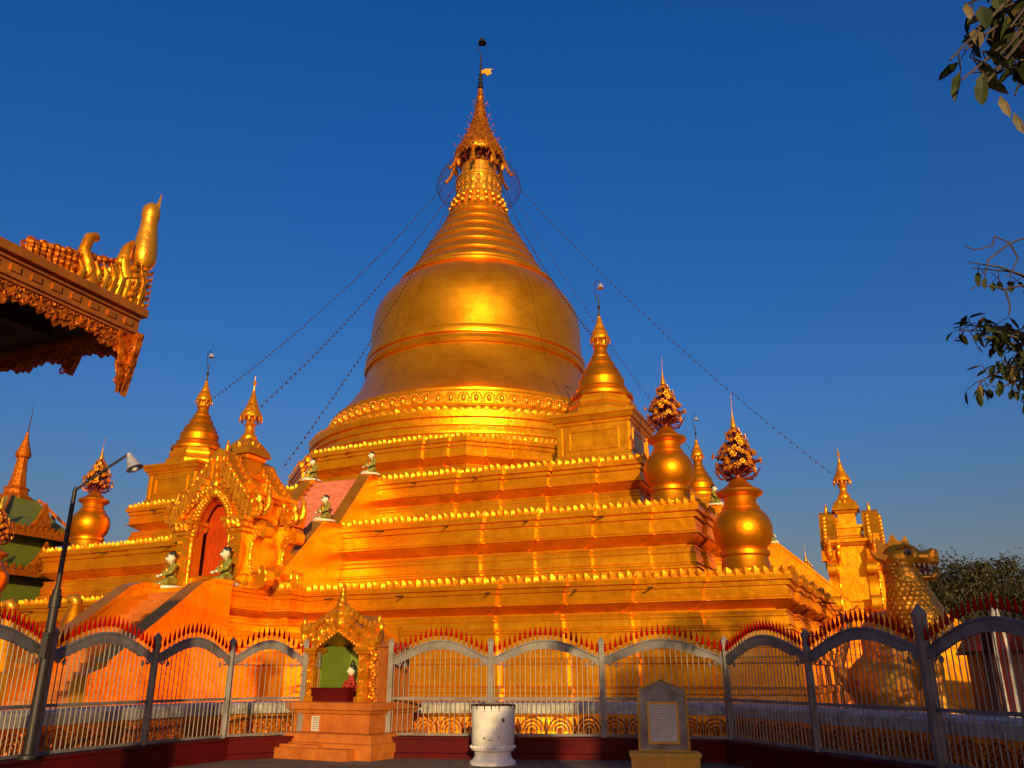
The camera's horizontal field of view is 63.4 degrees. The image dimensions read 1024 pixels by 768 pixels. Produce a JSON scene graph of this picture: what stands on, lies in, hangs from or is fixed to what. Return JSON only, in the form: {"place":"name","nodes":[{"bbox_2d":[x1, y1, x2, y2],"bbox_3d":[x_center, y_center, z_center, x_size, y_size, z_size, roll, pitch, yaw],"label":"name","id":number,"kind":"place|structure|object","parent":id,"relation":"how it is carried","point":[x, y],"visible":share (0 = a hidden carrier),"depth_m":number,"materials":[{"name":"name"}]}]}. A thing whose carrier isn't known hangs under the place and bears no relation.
{"place":"outdoors","nodes":[
{"label":"outdoors","id":0,"kind":"place"},
{"bbox_2d":[0,194,161,396],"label":"teak pavilion","id":1,"kind":"structure","parent":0,"point":[67,308],"depth_m":7.80,"materials":[{"name":"gold metal"}]},
{"bbox_2d":[0,0,1023,603],"label":"sky","id":2,"kind":"structure","parent":0,"point":[794,194],"materials":[{"name":"blue"}]},
{"bbox_2d":[170,708,976,767],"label":"paving","id":3,"kind":"structure","parent":0,"point":[385,763],"depth_m":16.34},
{"bbox_2d":[0,598,24,671],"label":"stair finial","id":4,"kind":"object","parent":3,"relation":"on","point":[12,603],"visible":0.38,"depth_m":31.27,"materials":[{"name":"gold metal"}]},
{"bbox_2d":[58,593,83,628],"bbox_3d":[-17.573,10.748,32.792,2.200,4.808,2.200,-8,-21,21],"label":"stair finial","id":5,"kind":"object","parent":3,"relation":"on","point":[75,607],"visible":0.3,"depth_m":33.18,"materials":[{"name":"gold metal"}]},
{"bbox_2d":[17,453,142,759],"bbox_3d":[-7.133,3.555,13.856,1.254,4.959,0.300,0,-19,0],"label":"street lamp","id":6,"kind":"object","parent":3,"relation":"on","point":[134,464],"visible":1,"depth_m":13.57,"materials":[{"name":"black metal"}]},
{"bbox_2d":[0,603,309,767],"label":"spiked fence","id":7,"kind":"object","parent":3,"relation":"on","point":[143,752],"visible":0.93,"depth_m":15.76,"materials":[{"name":"grey metal"}]},
{"bbox_2d":[0,473,382,710],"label":"stairway","id":8,"kind":"object","parent":3,"relation":"on","point":[317,558],"visible":0.52,"depth_m":32.09,"materials":[{"name":"orange brick"}]},
{"bbox_2d":[301,458,321,481],"bbox_3d":[-11.197,4.822,46.513,1.123,1.386,1.182,18,-26,-41],"label":"ogre statue","id":9,"kind":"object","parent":8,"relation":"on","point":[312,470],"visible":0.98,"depth_m":46.27,"materials":[{"name":"green paint"}]},
{"bbox_2d":[312,495,335,522],"bbox_3d":[-9.187,6.116,40.733,1.123,1.386,1.182,16,-25,-39],"label":"ogre statue","id":10,"kind":"object","parent":8,"relation":"on","point":[324,509],"visible":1,"depth_m":40.47,"materials":[{"name":"green paint"}]},
{"bbox_2d":[360,451,380,476],"bbox_3d":[-7.658,4.328,45.109,1.123,1.386,1.182,18,-26,-41],"label":"ogre statue","id":11,"kind":"object","parent":8,"relation":"on","point":[370,464],"visible":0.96,"depth_m":44.87,"materials":[{"name":"green paint"}]},
{"bbox_2d":[159,376,318,701],"bbox_3d":[-12.325,6.909,37.683,6.576,15.300,6.026,-8,-21,21],"label":"entrance porch","id":12,"kind":"object","parent":3,"relation":"on","point":[238,500],"visible":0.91,"depth_m":36.08,"materials":[{"name":"gold metal"}]},
{"bbox_2d":[155,551,181,587],"bbox_3d":[-14.754,8.045,35.807,1.331,1.643,1.401,15,-24,-36],"label":"ogre statue","id":13,"kind":"object","parent":12,"relation":"on","point":[170,579],"visible":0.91,"depth_m":35.53,"materials":[{"name":"green paint"}]},
{"bbox_2d":[202,505,227,575],"bbox_3d":[-12.722,7.048,36.633,2.000,4.060,0.100,-8,-21,21],"label":"door","id":14,"kind":"structure","parent":12,"relation":"in","point":[216,538],"depth_m":36.78,"materials":[{"name":"red wood"}]},
{"bbox_2d":[210,546,239,585],"bbox_3d":[-11.928,7.578,34.482,1.331,1.643,1.401,15,-24,-36],"label":"ogre statue","id":15,"kind":"object","parent":12,"relation":"on","point":[224,568],"visible":0.8,"depth_m":34.27,"materials":[{"name":"green paint"}]},
{"bbox_2d":[274,584,426,761],"bbox_3d":[-3.633,6.472,18.920,2.700,3.660,2.600,-10,-22,25],"label":"niche shrine","id":16,"kind":"object","parent":3,"relation":"on","point":[345,635],"visible":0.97,"depth_m":18.20,"materials":[{"name":"gold stone"}]},
{"bbox_2d":[310,687,355,701],"bbox_3d":[-3.976,6.871,18.346,1.040,0.285,0.280,-10,-22,25],"label":"offering box","id":17,"kind":"object","parent":16,"relation":"on","point":[326,694],"visible":0.96,"depth_m":18.20,"materials":[{"name":"red paint"}]},
{"bbox_2d":[342,660,356,696],"bbox_3d":[-3.671,6.725,18.826,0.550,0.880,0.600,13,-23,-32],"label":"spirit statue","id":18,"kind":"object","parent":16,"relation":"on","point":[352,668],"visible":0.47,"depth_m":18.82,"materials":[{"name":"red stone"}]},
{"bbox_2d":[470,703,515,766],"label":"stone planter","id":19,"kind":"object","parent":3,"relation":"on","point":[492,745],"visible":1,"depth_m":16.25,"materials":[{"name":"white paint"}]},
{"bbox_2d":[0,700,1023,767],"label":"relief wall","id":20,"kind":"structure","parent":3,"relation":"on","point":[536,714],"depth_m":17.15,"materials":[{"name":"gold metal"}]},
{"bbox_2d":[308,624,734,762],"bbox_3d":[-0.024,6.662,18.028,9.327,2.710,0.831,-3,-20,9],"label":"spiked fence","id":21,"kind":"object","parent":3,"relation":"on","point":[603,745],"visible":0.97,"depth_m":17.75,"materials":[{"name":"grey metal"}]},
{"bbox_2d":[629,678,701,767],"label":"inscription stone","id":22,"kind":"object","parent":3,"relation":"on","point":[663,731],"visible":1,"depth_m":15.94,"materials":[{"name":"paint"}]},
{"bbox_2d":[709,504,974,708],"bbox_3d":[20.929,12.922,49.639,18.620,11.860,4.520,-8,-21,21],"label":"stairway","id":23,"kind":"object","parent":3,"relation":"on","point":[779,556],"visible":0.14,"depth_m":47.93,"materials":[{"name":"gold brick"}]},
{"bbox_2d":[709,485,723,505],"bbox_3d":[12.939,7.119,53.036,1.123,1.386,1.182,-8,-21,21],"label":"ogre statue","id":24,"kind":"object","parent":23,"relation":"on","point":[714,500],"visible":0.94,"depth_m":52.68,"materials":[{"name":"green paint"}]},
{"bbox_2d":[771,534,778,542],"bbox_3d":[15.813,9.166,51.081,1.123,1.386,1.182,-8,-21,21],"label":"ogre statue","id":25,"kind":"object","parent":23,"relation":"on","point":[774,540],"visible":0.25,"depth_m":50.44,"materials":[{"name":"paint"}]},
{"bbox_2d":[818,449,920,703],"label":"shrine tower","id":26,"kind":"structure","parent":3,"relation":"on","point":[853,566],"depth_m":48.82,"materials":[{"name":"gold metal"}]},
{"bbox_2d":[723,593,1023,767],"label":"spiked fence","id":27,"kind":"object","parent":3,"relation":"on","point":[761,753],"visible":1,"depth_m":13.13,"materials":[{"name":"grey metal"}]},
{"bbox_2d":[834,535,960,713],"bbox_3d":[14.649,9.300,31.975,4.585,6.805,2.744,-8,-21,21],"label":"guardian lion","id":28,"kind":"object","parent":3,"relation":"on","point":[906,573],"visible":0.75,"depth_m":31.31},
{"bbox_2d":[938,0,1023,413],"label":"overhanging tree","id":29,"kind":"object","parent":3,"relation":"on","point":[1005,37],"visible":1,"depth_m":4.53,"materials":[{"name":"green plant"}]},
{"bbox_2d":[990,593,1021,717],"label":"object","id":30,"kind":"object","parent":3,"relation":"on","point":[1004,674],"visible":0.46,"depth_m":29.23,"materials":[{"name":"white paint"}]},
{"bbox_2d":[918,544,1001,622],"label":"broadleaf tree","id":31,"kind":"object","parent":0,"point":[940,592],"visible":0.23,"depth_m":84.19,"materials":[{"name":"green plant"}]},
{"bbox_2d":[955,632,1023,716],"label":"red hall","id":32,"kind":"structure","parent":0,"point":[989,668],"depth_m":30.29,"materials":[{"name":"paint"}]},
{"label":"ground","id":33,"kind":"structure","parent":0,"visible":0},
{"bbox_2d":[0,404,72,602],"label":"spired shrine","id":34,"kind":"object","parent":33,"relation":"on","point":[36,528],"visible":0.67,"depth_m":58.55,"materials":[{"name":"green tile"}]},
{"bbox_2d":[0,37,854,708],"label":"great stupa","id":35,"kind":"object","parent":33,"relation":"on","point":[496,521],"visible":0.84,"depth_m":41.06,"materials":[{"name":"gold metal"}]},
{"bbox_2d":[0,486,13,597],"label":"flower urn","id":36,"kind":"object","parent":35,"relation":"on","point":[4,574],"visible":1,"depth_m":49.09,"materials":[{"name":"gold metal"}]},
{"bbox_2d":[70,440,113,546],"bbox_3d":[-26.156,6.984,52.017,2.300,7.560,2.300,-8,-21,21],"label":"flower urn","id":37,"kind":"object","parent":35,"relation":"on","point":[91,524],"visible":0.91,"depth_m":51.12,"materials":[{"name":"gold metal"}]},
{"bbox_2d":[141,350,220,504],"bbox_3d":[-20.919,3.022,55.678,4.597,11.368,4.597,-8,-21,21],"label":"corner stupa","id":38,"kind":"object","parent":35,"relation":"on","point":[195,447],"visible":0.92,"depth_m":53.41,"materials":[{"name":"gold metal"}]},
{"bbox_2d":[212,187,442,398],"bbox_3d":[-13.326,-7.509,62.671,16.415,21.112,0.099,8,-21,-21],"label":"bell string","id":39,"kind":"object","parent":35,"relation":"hanging from","point":[334,298],"visible":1,"depth_m":62.47,"materials":[{"name":"metal"}]},
{"bbox_2d":[261,178,462,406],"bbox_3d":[-8.149,-7.806,53.397,0.092,26.713,21.915,-8,-21,21],"label":"bell string","id":40,"kind":"object","parent":35,"relation":"hanging from","point":[271,396],"visible":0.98,"depth_m":49.62,"materials":[{"name":"metal"}]},
{"bbox_2d":[282,174,465,467],"bbox_3d":[-7.304,-6.546,53.211,0.094,29.212,20.846,-7,-21,19],"label":"bell string","id":41,"kind":"object","parent":35,"relation":"hanging from","point":[293,453],"visible":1,"depth_m":48.15,"materials":[{"name":"metal"}]},
{"bbox_2d":[496,175,590,334],"bbox_3d":[1.795,-9.621,56.674,0.093,21.112,16.415,8,-21,-21],"label":"bell string","id":42,"kind":"object","parent":35,"relation":"hanging from","point":[539,259],"visible":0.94,"depth_m":56.06,"materials":[{"name":"metal"}]},
{"bbox_2d":[548,280,655,464],"bbox_3d":[4.893,-0.583,45.442,4.597,11.368,4.597,-8,-21,21],"label":"corner stupa","id":43,"kind":"object","parent":35,"relation":"on","point":[604,417],"visible":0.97,"depth_m":42.99,"materials":[{"name":"gold metal"}]},
{"bbox_2d":[518,203,691,451],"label":"bell string","id":44,"kind":"object","parent":35,"relation":"hanging from","point":[587,312],"visible":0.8,"depth_m":70.75,"materials":[{"name":"metal"}]},
{"bbox_2d":[643,356,693,504],"bbox_3d":[7.163,2.241,38.547,2.300,7.560,2.300,-8,-21,21],"label":"flower urn","id":45,"kind":"object","parent":35,"relation":"on","point":[668,470],"visible":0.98,"depth_m":37.54,"materials":[{"name":"gold metal"}]},
{"bbox_2d":[519,187,834,475],"bbox_3d":[10.641,-5.165,60.595,21.915,26.913,0.099,-8,-21,21],"label":"bell string","id":46,"kind":"object","parent":35,"relation":"hanging from","point":[679,346],"visible":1,"depth_m":58.86,"materials":[{"name":"metal"}]},
{"bbox_2d":[689,415,722,503],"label":"corner stupa","id":47,"kind":"object","parent":35,"relation":"on","point":[701,483],"visible":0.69,"depth_m":68.89,"materials":[{"name":"gold metal"}]},
{"bbox_2d":[712,394,772,570],"bbox_3d":[9.033,4.001,33.069,2.300,7.560,2.300,-8,-21,21],"label":"flower urn","id":48,"kind":"object","parent":35,"relation":"on","point":[743,530],"visible":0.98,"depth_m":32.06,"materials":[{"name":"gold metal"}]},
{"bbox_2d":[804,546,813,569],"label":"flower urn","id":49,"kind":"object","parent":35,"relation":"on","point":[806,562],"visible":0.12,"depth_m":71.27,"materials":[{"name":"gold metal"}]},
{"bbox_2d":[933,583,961,609],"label":"broadleaf tree","id":50,"kind":"object","parent":33,"relation":"on","point":[949,589],"visible":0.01,"depth_m":86.03,"materials":[{"name":"green plant"}]},
{"bbox_2d":[929,547,1021,617],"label":"broadleaf tree","id":51,"kind":"object","parent":33,"relation":"on","point":[942,566],"visible":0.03,"depth_m":92.78,"materials":[{"name":"green plant"}]},
{"bbox_2d":[940,547,1023,620],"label":"broadleaf tree","id":52,"kind":"object","parent":33,"relation":"on","point":[1012,570],"visible":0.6,"depth_m":87.88,"materials":[{"name":"green plant"}]},
{"bbox_2d":[995,567,1023,620],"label":"broadleaf tree","id":53,"kind":"object","parent":33,"relation":"on","point":[1019,585],"visible":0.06,"depth_m":93.94,"materials":[{"name":"green plant"}]}
]}

